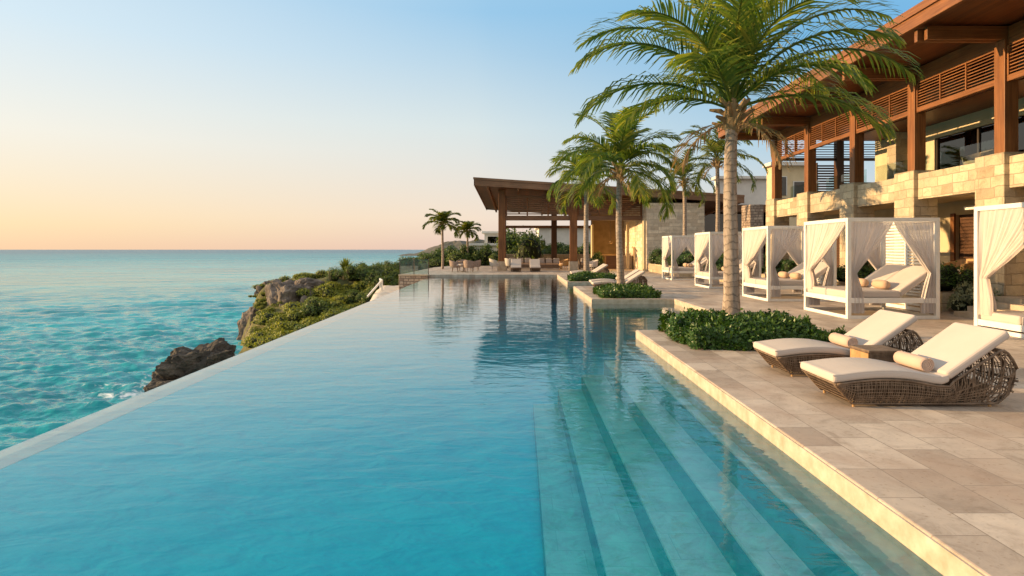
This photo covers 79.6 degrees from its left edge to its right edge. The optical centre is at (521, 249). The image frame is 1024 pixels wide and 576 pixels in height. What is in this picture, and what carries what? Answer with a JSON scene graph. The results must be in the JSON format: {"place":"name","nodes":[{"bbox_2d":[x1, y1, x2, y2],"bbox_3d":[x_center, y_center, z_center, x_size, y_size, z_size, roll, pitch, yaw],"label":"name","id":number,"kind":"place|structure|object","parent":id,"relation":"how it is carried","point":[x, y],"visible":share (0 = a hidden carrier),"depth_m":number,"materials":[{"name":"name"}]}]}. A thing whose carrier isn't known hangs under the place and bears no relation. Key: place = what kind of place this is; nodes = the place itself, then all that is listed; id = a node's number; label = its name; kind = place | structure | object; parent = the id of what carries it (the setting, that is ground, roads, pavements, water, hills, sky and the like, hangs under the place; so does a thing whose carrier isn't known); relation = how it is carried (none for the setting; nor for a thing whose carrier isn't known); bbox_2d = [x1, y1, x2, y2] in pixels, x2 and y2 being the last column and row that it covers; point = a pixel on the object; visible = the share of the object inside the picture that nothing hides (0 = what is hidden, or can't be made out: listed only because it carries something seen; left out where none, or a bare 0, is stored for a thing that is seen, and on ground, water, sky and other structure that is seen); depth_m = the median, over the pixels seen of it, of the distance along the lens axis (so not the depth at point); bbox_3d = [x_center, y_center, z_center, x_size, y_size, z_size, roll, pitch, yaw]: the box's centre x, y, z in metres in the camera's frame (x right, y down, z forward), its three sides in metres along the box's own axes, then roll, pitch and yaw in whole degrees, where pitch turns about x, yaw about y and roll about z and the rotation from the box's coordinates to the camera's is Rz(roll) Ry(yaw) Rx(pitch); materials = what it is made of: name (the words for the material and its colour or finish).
{"place":"outdoors","nodes":[
{"label":"outdoors","id":0,"kind":"place"},
{"bbox_2d":[0,250,423,450],"bbox_3d":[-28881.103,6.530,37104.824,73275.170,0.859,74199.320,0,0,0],"label":"sea","id":1,"kind":"structure","parent":0,"point":[83,333],"depth_m":61.48,"materials":[{"name":"liquid"}]},
{"bbox_2d":[143,378,173,391],"bbox_3d":[-16.471,6.452,28.405,1.661,0.887,1.485,0,0,0],"label":"boulder","id":2,"kind":"object","parent":1,"relation":"in","point":[154,383],"visible":0.27,"depth_m":27.96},
{"bbox_2d":[0,331,620,575],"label":"pool floor","id":3,"kind":"structure","parent":0,"point":[430,470],"depth_m":6.38,"materials":[{"name":"teal tile"}]},
{"bbox_2d":[533,345,880,575],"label":"pool steps","id":4,"kind":"structure","parent":3,"relation":"on","point":[689,546],"depth_m":5.99,"materials":[{"name":"tile"}]},
{"bbox_2d":[533,350,857,575],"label":"pool step riser","id":5,"kind":"object","parent":4,"relation":"attached to","point":[813,551],"visible":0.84,"depth_m":5.47,"materials":[{"name":"teal tile"}]},
{"bbox_2d":[238,263,427,353],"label":"ground","id":6,"kind":"structure","parent":0,"point":[341,282],"depth_m":43.51,"materials":[{"name":"stone"}]},
{"bbox_2d":[0,346,273,469],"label":"infinity edge wall","id":7,"kind":"structure","parent":6,"relation":"on","point":[9,456],"depth_m":5.96,"materials":[{"name":"stone"}]},
{"bbox_2d":[151,337,235,379],"bbox_3d":[-16.018,6.222,30.095,4.180,3.126,3.001,-13,10,-17],"label":"boulder","id":8,"kind":"object","parent":6,"relation":"on","point":[180,362],"visible":0.45,"depth_m":29.26,"materials":[{"name":"stone"}]},
{"bbox_2d":[236,310,248,339],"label":"cliff rock","id":9,"kind":"object","parent":6,"relation":"on","point":[242,322],"visible":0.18,"depth_m":44.97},
{"bbox_2d":[238,335,262,347],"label":"coastal bush","id":10,"kind":"object","parent":6,"relation":"on","point":[249,341],"visible":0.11,"depth_m":33.82,"materials":[{"name":"green plant"}]},
{"bbox_2d":[243,305,258,339],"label":"cliff rock","id":11,"kind":"object","parent":6,"relation":"on","point":[252,310],"visible":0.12,"depth_m":42.23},
{"bbox_2d":[247,323,273,337],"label":"coastal bush","id":12,"kind":"object","parent":6,"relation":"on","point":[255,329],"visible":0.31,"depth_m":36.48,"materials":[{"name":"green plant"}]},
{"bbox_2d":[251,334,276,346],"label":"coastal bush","id":13,"kind":"object","parent":6,"relation":"on","point":[262,340],"visible":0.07,"depth_m":32.34,"materials":[{"name":"green plant"}]},
{"bbox_2d":[254,279,281,294],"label":"cliff rock","id":14,"kind":"object","parent":6,"relation":"on","point":[258,289],"visible":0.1,"depth_m":45.58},
{"bbox_2d":[253,308,306,322],"bbox_3d":[-14.640,4.143,38.184,3.722,1.147,2.250,0,0,8],"label":"coastal bush","id":15,"kind":"object","parent":6,"relation":"on","point":[264,317],"visible":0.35,"depth_m":37.63,"materials":[{"name":"green plant"}]},
{"bbox_2d":[273,321,298,329],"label":"coastal bush","id":16,"kind":"object","parent":6,"relation":"on","point":[289,325],"visible":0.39,"depth_m":35.38,"materials":[{"name":"green plant"}]},
{"bbox_2d":[265,279,312,305],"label":"cliff rock","id":17,"kind":"object","parent":6,"relation":"on","point":[284,292],"visible":0.27,"depth_m":41.80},
{"bbox_2d":[268,317,321,330],"bbox_3d":[-12.919,4.461,36.011,3.574,1.102,2.160,0,0,6],"label":"coastal bush","id":18,"kind":"object","parent":6,"relation":"on","point":[278,323],"visible":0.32,"depth_m":35.46,"materials":[{"name":"green plant"}]},
{"bbox_2d":[280,299,321,310],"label":"coastal bush","id":19,"kind":"object","parent":6,"relation":"on","point":[290,305],"visible":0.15,"depth_m":40.11,"materials":[{"name":"green plant"}]},
{"bbox_2d":[283,306,324,321],"bbox_3d":[-13.637,4.050,38.537,2.718,1.211,3.597,0,0,43],"label":"coastal bush","id":20,"kind":"object","parent":6,"relation":"on","point":[292,317],"visible":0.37,"depth_m":37.06,"materials":[{"name":"green plant"}]},
{"bbox_2d":[294,277,324,291],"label":"cliff rock","id":21,"kind":"object","parent":6,"relation":"on","point":[308,283],"visible":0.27,"depth_m":43.18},
{"bbox_2d":[293,270,327,278],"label":"coastal bush","id":22,"kind":"object","parent":6,"relation":"on","point":[321,274],"visible":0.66,"depth_m":47.50,"materials":[{"name":"green plant"}]},
{"bbox_2d":[300,296,332,316],"bbox_3d":[-13.008,3.615,38.311,1.986,1.638,3.237,0,0,18],"label":"coastal bush","id":23,"kind":"object","parent":6,"relation":"on","point":[313,306],"visible":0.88,"depth_m":37.96,"materials":[{"name":"green plant"}]},
{"bbox_2d":[296,281,352,296],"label":"coastal bush","id":24,"kind":"object","parent":6,"relation":"on","point":[306,291],"visible":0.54,"depth_m":42.01,"materials":[{"name":"green plant"}]},
{"bbox_2d":[304,296,345,307],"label":"coastal bush","id":25,"kind":"object","parent":6,"relation":"on","point":[334,302],"visible":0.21,"depth_m":39.49,"materials":[{"name":"green plant"}]},
{"bbox_2d":[313,281,342,294],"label":"coastal bush","id":26,"kind":"object","parent":6,"relation":"on","point":[321,286],"visible":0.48,"depth_m":41.70,"materials":[{"name":"green plant"}]},
{"bbox_2d":[319,305,346,320],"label":"coastal bush","id":27,"kind":"object","parent":6,"relation":"on","point":[327,312],"visible":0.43,"depth_m":36.71,"materials":[{"name":"green plant"}]},
{"bbox_2d":[318,286,363,297],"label":"coastal bush","id":28,"kind":"object","parent":6,"relation":"on","point":[325,292],"visible":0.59,"depth_m":41.23,"materials":[{"name":"green plant"}]},
{"bbox_2d":[335,257,354,279],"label":"yucca","id":29,"kind":"object","parent":6,"relation":"on","point":[343,264],"visible":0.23,"depth_m":45.75,"materials":[{"name":"green plant"}]},
{"bbox_2d":[325,261,368,280],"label":"hedge bush","id":30,"kind":"object","parent":6,"relation":"on","point":[331,277],"visible":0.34,"depth_m":43.39,"materials":[{"name":"green plant"}]},
{"bbox_2d":[332,263,369,280],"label":"hedge bush","id":31,"kind":"object","parent":6,"relation":"on","point":[351,273],"visible":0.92,"depth_m":42.72,"materials":[{"name":"green plant"}]},
{"bbox_2d":[343,289,363,304],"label":"coastal bush","id":32,"kind":"object","parent":6,"relation":"on","point":[355,295],"visible":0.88,"depth_m":40.41,"materials":[{"name":"green plant"}]},
{"bbox_2d":[361,286,376,302],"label":"coastal bush","id":33,"kind":"object","parent":6,"relation":"on","point":[365,298],"visible":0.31,"depth_m":38.93,"materials":[{"name":"green plant"}]},
{"bbox_2d":[360,269,386,287],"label":"coastal bush","id":34,"kind":"object","parent":6,"relation":"on","point":[373,277],"visible":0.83,"depth_m":42.21,"materials":[{"name":"green plant"}]},
{"bbox_2d":[351,273,395,290],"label":"coastal bush","id":35,"kind":"object","parent":6,"relation":"on","point":[358,286],"visible":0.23,"depth_m":42.25,"materials":[{"name":"green plant"}]},
{"bbox_2d":[386,273,398,285],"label":"coastal bush","id":36,"kind":"object","parent":6,"relation":"on","point":[392,281],"visible":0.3,"depth_m":42.16,"materials":[{"name":"green plant"}]},
{"bbox_2d":[398,274,428,288],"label":"retaining wall","id":37,"kind":"structure","parent":6,"relation":"on","point":[405,280],"depth_m":36.65,"materials":[{"name":"stone"}]},
{"bbox_2d":[409,254,447,267],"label":"hedge bush","id":38,"kind":"object","parent":6,"relation":"on","point":[434,262],"visible":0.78,"depth_m":58.06,"materials":[{"name":"green plant"}]},
{"bbox_2d":[428,243,457,265],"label":"hedge bush","id":39,"kind":"object","parent":6,"relation":"on","point":[439,254],"visible":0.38,"depth_m":59.50,"materials":[{"name":"green plant"}]},
{"bbox_2d":[469,243,496,251],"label":"villa","id":40,"kind":"object","parent":6,"relation":"on","point":[493,246],"visible":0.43,"depth_m":75.51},
{"bbox_2d":[482,231,513,250],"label":"villa","id":41,"kind":"object","parent":6,"relation":"on","point":[490,236],"visible":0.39,"depth_m":79.94,"materials":[{"name":"paint"}]},
{"bbox_2d":[534,228,590,246],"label":"villa","id":42,"kind":"object","parent":6,"relation":"on","point":[563,235],"visible":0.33,"depth_m":74.00,"materials":[{"name":"white paint"}]},
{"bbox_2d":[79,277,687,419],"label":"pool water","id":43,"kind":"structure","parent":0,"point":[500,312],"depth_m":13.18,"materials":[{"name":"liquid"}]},
{"bbox_2d":[370,285,398,300],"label":"path","id":44,"kind":"structure","parent":0,"point":[387,289],"depth_m":37.66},
{"bbox_2d":[398,239,483,255],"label":"headland","id":45,"kind":"structure","parent":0,"point":[447,244],"depth_m":665.96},
{"bbox_2d":[0,0,922,249],"label":"sky","id":46,"kind":"structure","parent":0,"point":[125,124],"materials":[{"name":"blue"}]},
{"bbox_2d":[404,265,1023,575],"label":"pool deck","id":47,"kind":"structure","parent":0,"point":[950,478],"depth_m":5.07,"materials":[{"name":"stone"}]},
{"bbox_2d":[422,209,460,268],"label":"palm tree","id":48,"kind":"object","parent":47,"relation":"on","point":[442,217],"visible":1,"depth_m":47.81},
{"bbox_2d":[447,242,482,260],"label":"hedge bush","id":49,"kind":"object","parent":47,"relation":"on","point":[475,257],"visible":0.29,"depth_m":57.79,"materials":[{"name":"green plant"}]},
{"bbox_2d":[453,221,480,255],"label":"palm tree","id":50,"kind":"object","parent":47,"relation":"on","point":[466,227],"visible":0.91,"depth_m":57.74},
{"bbox_2d":[444,249,492,265],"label":"hedge bush","id":51,"kind":"object","parent":47,"relation":"on","point":[455,257],"visible":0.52,"depth_m":57.03,"materials":[{"name":"green plant"}]},
{"bbox_2d":[463,260,474,271],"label":"armchair","id":52,"kind":"object","parent":47,"relation":"on","point":[468,264],"visible":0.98,"depth_m":40.31,"materials":[{"name":"beige fabric"}]},
{"bbox_2d":[478,246,497,265],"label":"hedge bush","id":53,"kind":"object","parent":47,"relation":"on","point":[485,254],"visible":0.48,"depth_m":57.37,"materials":[{"name":"green plant"}]},
{"bbox_2d":[511,259,520,270],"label":"wicker lounger","id":54,"kind":"object","parent":47,"relation":"on","point":[515,264],"visible":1,"depth_m":42.34,"materials":[{"name":"beige fabric"}]},
{"bbox_2d":[507,258,530,267],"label":"sofa","id":55,"kind":"object","parent":47,"relation":"on","point":[525,261],"visible":0.27,"depth_m":48.51,"materials":[{"name":"fabric"}]},
{"bbox_2d":[494,223,547,258],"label":"round tree","id":56,"kind":"object","parent":47,"relation":"on","point":[529,245],"visible":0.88,"depth_m":57.08,"materials":[{"name":"green plant"}]},
{"bbox_2d":[530,259,540,271],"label":"wicker lounger","id":57,"kind":"object","parent":47,"relation":"on","point":[535,265],"visible":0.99,"depth_m":42.26,"materials":[{"name":"beige fabric"}]},
{"bbox_2d":[506,254,590,265],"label":"garden wall","id":58,"kind":"structure","parent":47,"relation":"on","point":[561,256],"depth_m":57.20,"materials":[{"name":"stone"}]},
{"bbox_2d":[539,258,561,268],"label":"sofa","id":59,"kind":"object","parent":47,"relation":"on","point":[549,263],"visible":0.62,"depth_m":47.43,"materials":[{"name":"fabric"}]},
{"bbox_2d":[545,148,628,270],"bbox_3d":[3.298,-1.934,31.091,4.255,6.882,4.559,0,0,0],"label":"palm tree","id":60,"kind":"object","parent":47,"relation":"on","point":[594,199],"visible":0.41,"depth_m":30.99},
{"bbox_2d":[567,270,616,280],"bbox_3d":[3.469,1.283,29.804,2.565,0.625,1.896,0,0,0],"label":"shrub bed","id":61,"kind":"object","parent":47,"relation":"on","point":[584,275],"visible":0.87,"depth_m":29.13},
{"bbox_2d":[590,251,603,268],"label":"potted shrub","id":62,"kind":"object","parent":47,"relation":"on","point":[598,257],"visible":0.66,"depth_m":47.04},
{"bbox_2d":[473,177,744,270],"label":"pavilion","id":63,"kind":"structure","parent":47,"relation":"on","point":[644,230],"depth_m":43.70,"materials":[{"name":"wood"}]},
{"bbox_2d":[601,255,616,268],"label":"bar counter","id":64,"kind":"object","parent":47,"relation":"on","point":[610,261],"visible":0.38,"depth_m":47.72,"materials":[{"name":"wood"}]},
{"bbox_2d":[589,269,641,283],"bbox_3d":[3.624,1.133,23.750,1.966,0.734,0.723,0,0,0],"label":"wicker lounger","id":65,"kind":"object","parent":47,"relation":"on","point":[633,272],"visible":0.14,"depth_m":23.47,"materials":[{"name":"beige fabric"}]},
{"bbox_2d":[591,270,647,286],"bbox_3d":[3.538,1.133,22.350,1.966,0.734,0.723,0,0,0],"label":"wicker lounger","id":66,"kind":"object","parent":47,"relation":"on","point":[627,280],"visible":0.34,"depth_m":22.01,"materials":[{"name":"beige fabric"}]},
{"bbox_2d":[592,280,662,297],"bbox_3d":[3.376,1.292,19.931,2.014,0.563,2.223,0,0,0],"label":"shrub bed","id":67,"kind":"object","parent":47,"relation":"on","point":[617,290],"visible":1,"depth_m":19.04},
{"bbox_2d":[553,106,681,284],"bbox_3d":[3.362,-1.765,21.295,4.606,6.541,4.424,0,0,0],"label":"palm tree","id":68,"kind":"object","parent":67,"relation":"in","point":[623,148],"visible":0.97,"depth_m":20.91,"materials":[{"name":"plant"}]},
{"bbox_2d":[648,263,703,276],"bbox_3d":[9.400,1.225,38.100,1.400,0.550,8.200,0,0,0],"label":"planter","id":69,"kind":"object","parent":47,"relation":"on","point":[655,268],"visible":0.46,"depth_m":38.76,"materials":[{"name":"stone"}]},
{"bbox_2d":[673,250,691,266],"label":"planter shrub","id":70,"kind":"object","parent":69,"relation":"in","point":[679,260],"visible":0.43,"depth_m":35.09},
{"bbox_2d":[667,253,704,266],"bbox_3d":[9.493,0.402,34.951,1.499,1.216,2.721,0,0,-43],"label":"planter shrub","id":71,"kind":"object","parent":69,"relation":"in","point":[688,258],"visible":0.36,"depth_m":34.62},
{"bbox_2d":[650,148,715,251],"bbox_3d":[9.932,-2.264,38.122,4.169,7.538,4.340,0,0,0],"label":"palm tree","id":72,"kind":"object","parent":47,"relation":"on","point":[684,179],"visible":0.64,"depth_m":37.81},
{"bbox_2d":[662,236,708,279],"bbox_3d":[8.349,0.405,31.127,2.036,2.190,2.097,0,0,0],"label":"canopy daybed","id":73,"kind":"object","parent":47,"relation":"on","point":[678,245],"visible":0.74,"depth_m":30.20,"materials":[{"name":"beige fabric"}]},
{"bbox_2d":[672,121,767,231],"bbox_3d":[10.546,-2.614,32.782,4.608,8.235,4.655,0,0,-42],"label":"palm tree","id":74,"kind":"object","parent":47,"relation":"on","point":[717,147],"visible":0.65,"depth_m":32.88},
{"bbox_2d":[695,232,760,287],"bbox_3d":[8.268,0.405,24.780,2.037,2.190,2.101,0,0,0],"label":"canopy daybed","id":75,"kind":"object","parent":47,"relation":"on","point":[710,242],"visible":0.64,"depth_m":23.82,"materials":[{"name":"beige fabric"}]},
{"bbox_2d":[704,205,765,265],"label":"glazed lounge","id":76,"kind":"object","parent":47,"relation":"on","point":[709,222],"visible":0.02,"depth_m":51.90,"materials":[{"name":"glass"}]},
{"bbox_2d":[704,214,723,265],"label":"window","id":77,"kind":"structure","parent":76,"relation":"in","point":[709,220],"depth_m":51.91,"materials":[{"name":"grey glass"}]},
{"bbox_2d":[737,214,765,254],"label":"window","id":78,"kind":"structure","parent":76,"relation":"in","point":[739,216],"depth_m":51.88,"materials":[{"name":"black glass"}]},
{"bbox_2d":[711,176,766,204],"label":"annex building","id":79,"kind":"structure","parent":47,"relation":"on","point":[758,195],"depth_m":62.00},
{"bbox_2d":[657,307,846,350],"bbox_3d":[3.648,1.261,10.261,2.447,0.608,2.476,0,0,0],"label":"shrub bed","id":80,"kind":"object","parent":47,"relation":"on","point":[696,329],"visible":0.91,"depth_m":9.40,"materials":[{"name":"plant"}]},
{"bbox_2d":[568,0,923,315],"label":"palm tree","id":81,"kind":"object","parent":80,"relation":"in","point":[729,65],"visible":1,"depth_m":10.37,"materials":[{"name":"plant"}]},
{"bbox_2d":[742,204,762,266],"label":"stone pier","id":82,"kind":"structure","parent":47,"relation":"on","point":[752,215],"depth_m":38.00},
{"bbox_2d":[557,275,984,575],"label":"pool coping","id":83,"kind":"object","parent":47,"relation":"on","point":[931,555],"visible":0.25,"depth_m":4.26,"materials":[{"name":"stone"}]},
{"bbox_2d":[629,343,934,575],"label":"pool shelf","id":84,"kind":"object","parent":47,"relation":"attached to","point":[877,551],"depth_m":4.30,"materials":[{"name":"stone"}]},
{"bbox_2d":[762,162,803,260],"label":"annex building","id":85,"kind":"structure","parent":47,"relation":"on","point":[793,183],"depth_m":50.00,"materials":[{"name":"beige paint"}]},
{"bbox_2d":[782,176,786,195],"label":"window","id":86,"kind":"structure","parent":85,"relation":"in","point":[784,178],"depth_m":49.94,"materials":[{"name":"grey glass"}]},
{"bbox_2d":[793,181,803,197],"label":"window","id":87,"kind":"structure","parent":85,"relation":"in","point":[798,186],"depth_m":49.94,"materials":[{"name":"grey glass"}]},
{"bbox_2d":[742,226,836,300],"bbox_3d":[8.129,0.405,18.830,2.037,2.190,2.103,0,0,0],"label":"canopy daybed","id":88,"kind":"object","parent":47,"relation":"on","point":[781,241],"visible":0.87,"depth_m":17.91,"materials":[{"name":"beige fabric"}]},
{"bbox_2d":[753,309,923,376],"bbox_3d":[3.847,1.133,7.550,1.755,0.734,0.723,0,0,0],"label":"wicker lounger","id":89,"kind":"object","parent":47,"relation":"on","point":[878,327],"visible":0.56,"depth_m":7.32,"materials":[{"name":"beige fabric"}]},
{"bbox_2d":[829,332,857,347],"bbox_3d":[3.952,1.115,7.560,0.141,0.138,0.444,0,0,0],"label":"rolled towel","id":90,"kind":"object","parent":89,"relation":"on","point":[841,339],"visible":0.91,"depth_m":7.46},
{"bbox_2d":[718,0,1023,297],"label":"hotel building","id":91,"kind":"structure","parent":47,"relation":"on","point":[964,97],"depth_m":17.33,"materials":[{"name":"stone"}]},
{"bbox_2d":[950,213,973,261],"bbox_3d":[13.250,-0.027,18.225,0.220,2.147,1.230,0,0,0],"label":"door","id":92,"kind":"structure","parent":91,"relation":"in","point":[966,222],"depth_m":18.51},
{"bbox_2d":[961,149,993,164],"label":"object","id":93,"kind":"object","parent":91,"relation":"on","point":[969,159],"visible":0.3,"depth_m":16.77,"materials":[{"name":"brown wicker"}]},
{"bbox_2d":[936,115,1023,169],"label":"window","id":94,"kind":"structure","parent":91,"relation":"in","point":[950,149],"depth_m":18.12,"materials":[{"name":"black glass"}]},
{"bbox_2d":[804,218,939,318],"bbox_3d":[8.039,0.405,14.302,2.035,2.190,2.098,0,0,0],"label":"canopy daybed","id":95,"kind":"object","parent":47,"relation":"on","point":[920,237],"visible":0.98,"depth_m":13.33,"materials":[{"name":"beige fabric"}]},
{"bbox_2d":[871,280,890,288],"bbox_3d":[8.120,0.785,13.890,0.199,0.199,0.506,0,0,0],"label":"bolster pillow","id":96,"kind":"object","parent":95,"relation":"on","point":[882,284],"visible":1,"depth_m":13.75,"materials":[{"name":"beige fabric"}]},
{"bbox_2d":[886,223,933,310],"bbox_3d":[9.575,0.430,15.270,0.050,2.100,1.940,0,0,0],"label":"louvred screen","id":97,"kind":"object","parent":95,"relation":"attached to","point":[897,253],"visible":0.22,"depth_m":15.53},
{"bbox_2d":[849,345,902,362],"bbox_3d":[4.000,1.294,6.940,0.384,0.372,0.404,0,0,0],"label":"side table","id":98,"kind":"object","parent":47,"relation":"on","point":[882,352],"visible":0.33,"depth_m":6.81,"materials":[{"name":"brown wood"}]},
{"bbox_2d":[799,322,1018,406],"bbox_3d":[3.817,1.133,6.150,1.755,0.734,0.723,0,0,0],"label":"wicker lounger","id":99,"kind":"object","parent":47,"relation":"on","point":[953,351],"visible":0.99,"depth_m":5.84,"materials":[{"name":"wicker"}]},
{"bbox_2d":[893,350,933,371],"bbox_3d":[3.922,1.115,6.160,0.141,0.138,0.444,0,0,0],"label":"rolled towel","id":100,"kind":"object","parent":99,"relation":"on","point":[918,362],"visible":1,"depth_m":6.05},
{"bbox_2d":[891,289,957,310],"bbox_3d":[10.550,1.265,16.100,0.700,0.470,2.400,0,0,0],"label":"planter","id":101,"kind":"object","parent":47,"relation":"on","point":[944,295],"visible":0.23,"depth_m":14.90,"materials":[{"name":"stone"}]},
{"bbox_2d":[923,266,973,291],"bbox_3d":[10.568,0.745,15.582,1.070,0.691,1.941,0,0,-32],"label":"planter shrub","id":102,"kind":"object","parent":101,"relation":"in","point":[967,274],"visible":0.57,"depth_m":15.04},
{"bbox_2d":[940,261,961,290],"bbox_3d":[10.671,0.684,15.929,0.969,0.812,1.760,0,0,6],"label":"planter shrub","id":103,"kind":"object","parent":101,"relation":"in","point":[948,270],"visible":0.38,"depth_m":15.23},
{"bbox_2d":[944,281,1001,310],"bbox_3d":[10.564,1.077,14.256,1.167,0.846,1.183,0,0,-29],"label":"pale shrub","id":104,"kind":"object","parent":47,"relation":"on","point":[963,299],"visible":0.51,"depth_m":14.32,"materials":[{"name":"green plant"}]},
{"bbox_2d":[954,296,1023,318],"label":"entrance steps","id":105,"kind":"structure","parent":47,"relation":"on","point":[1006,303],"depth_m":13.33,"materials":[{"name":"stone"}]},
{"bbox_2d":[974,202,1023,337],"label":"canopy daybed","id":106,"kind":"object","parent":47,"relation":"on","point":[998,236],"visible":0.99,"depth_m":11.08,"materials":[{"name":"beige fabric"}]},
{"bbox_2d":[943,259,973,273],"bbox_3d":[12.034,0.650,16.900,0.721,0.804,0.788,0,0,0],"label":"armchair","id":107,"kind":"object","parent":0,"point":[962,262],"visible":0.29,"depth_m":17.04,"materials":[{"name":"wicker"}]},
{"bbox_3d":[10.550,1.265,24.300,0.700,0.470,4.200,0,0,0],"label":"planter","id":108,"kind":"object","parent":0,"visible":0},
{"bbox_2d":[781,259,796,271],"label":"planter shrub","id":109,"kind":"object","parent":108,"relation":"in","point":[789,265],"visible":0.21,"depth_m":22.69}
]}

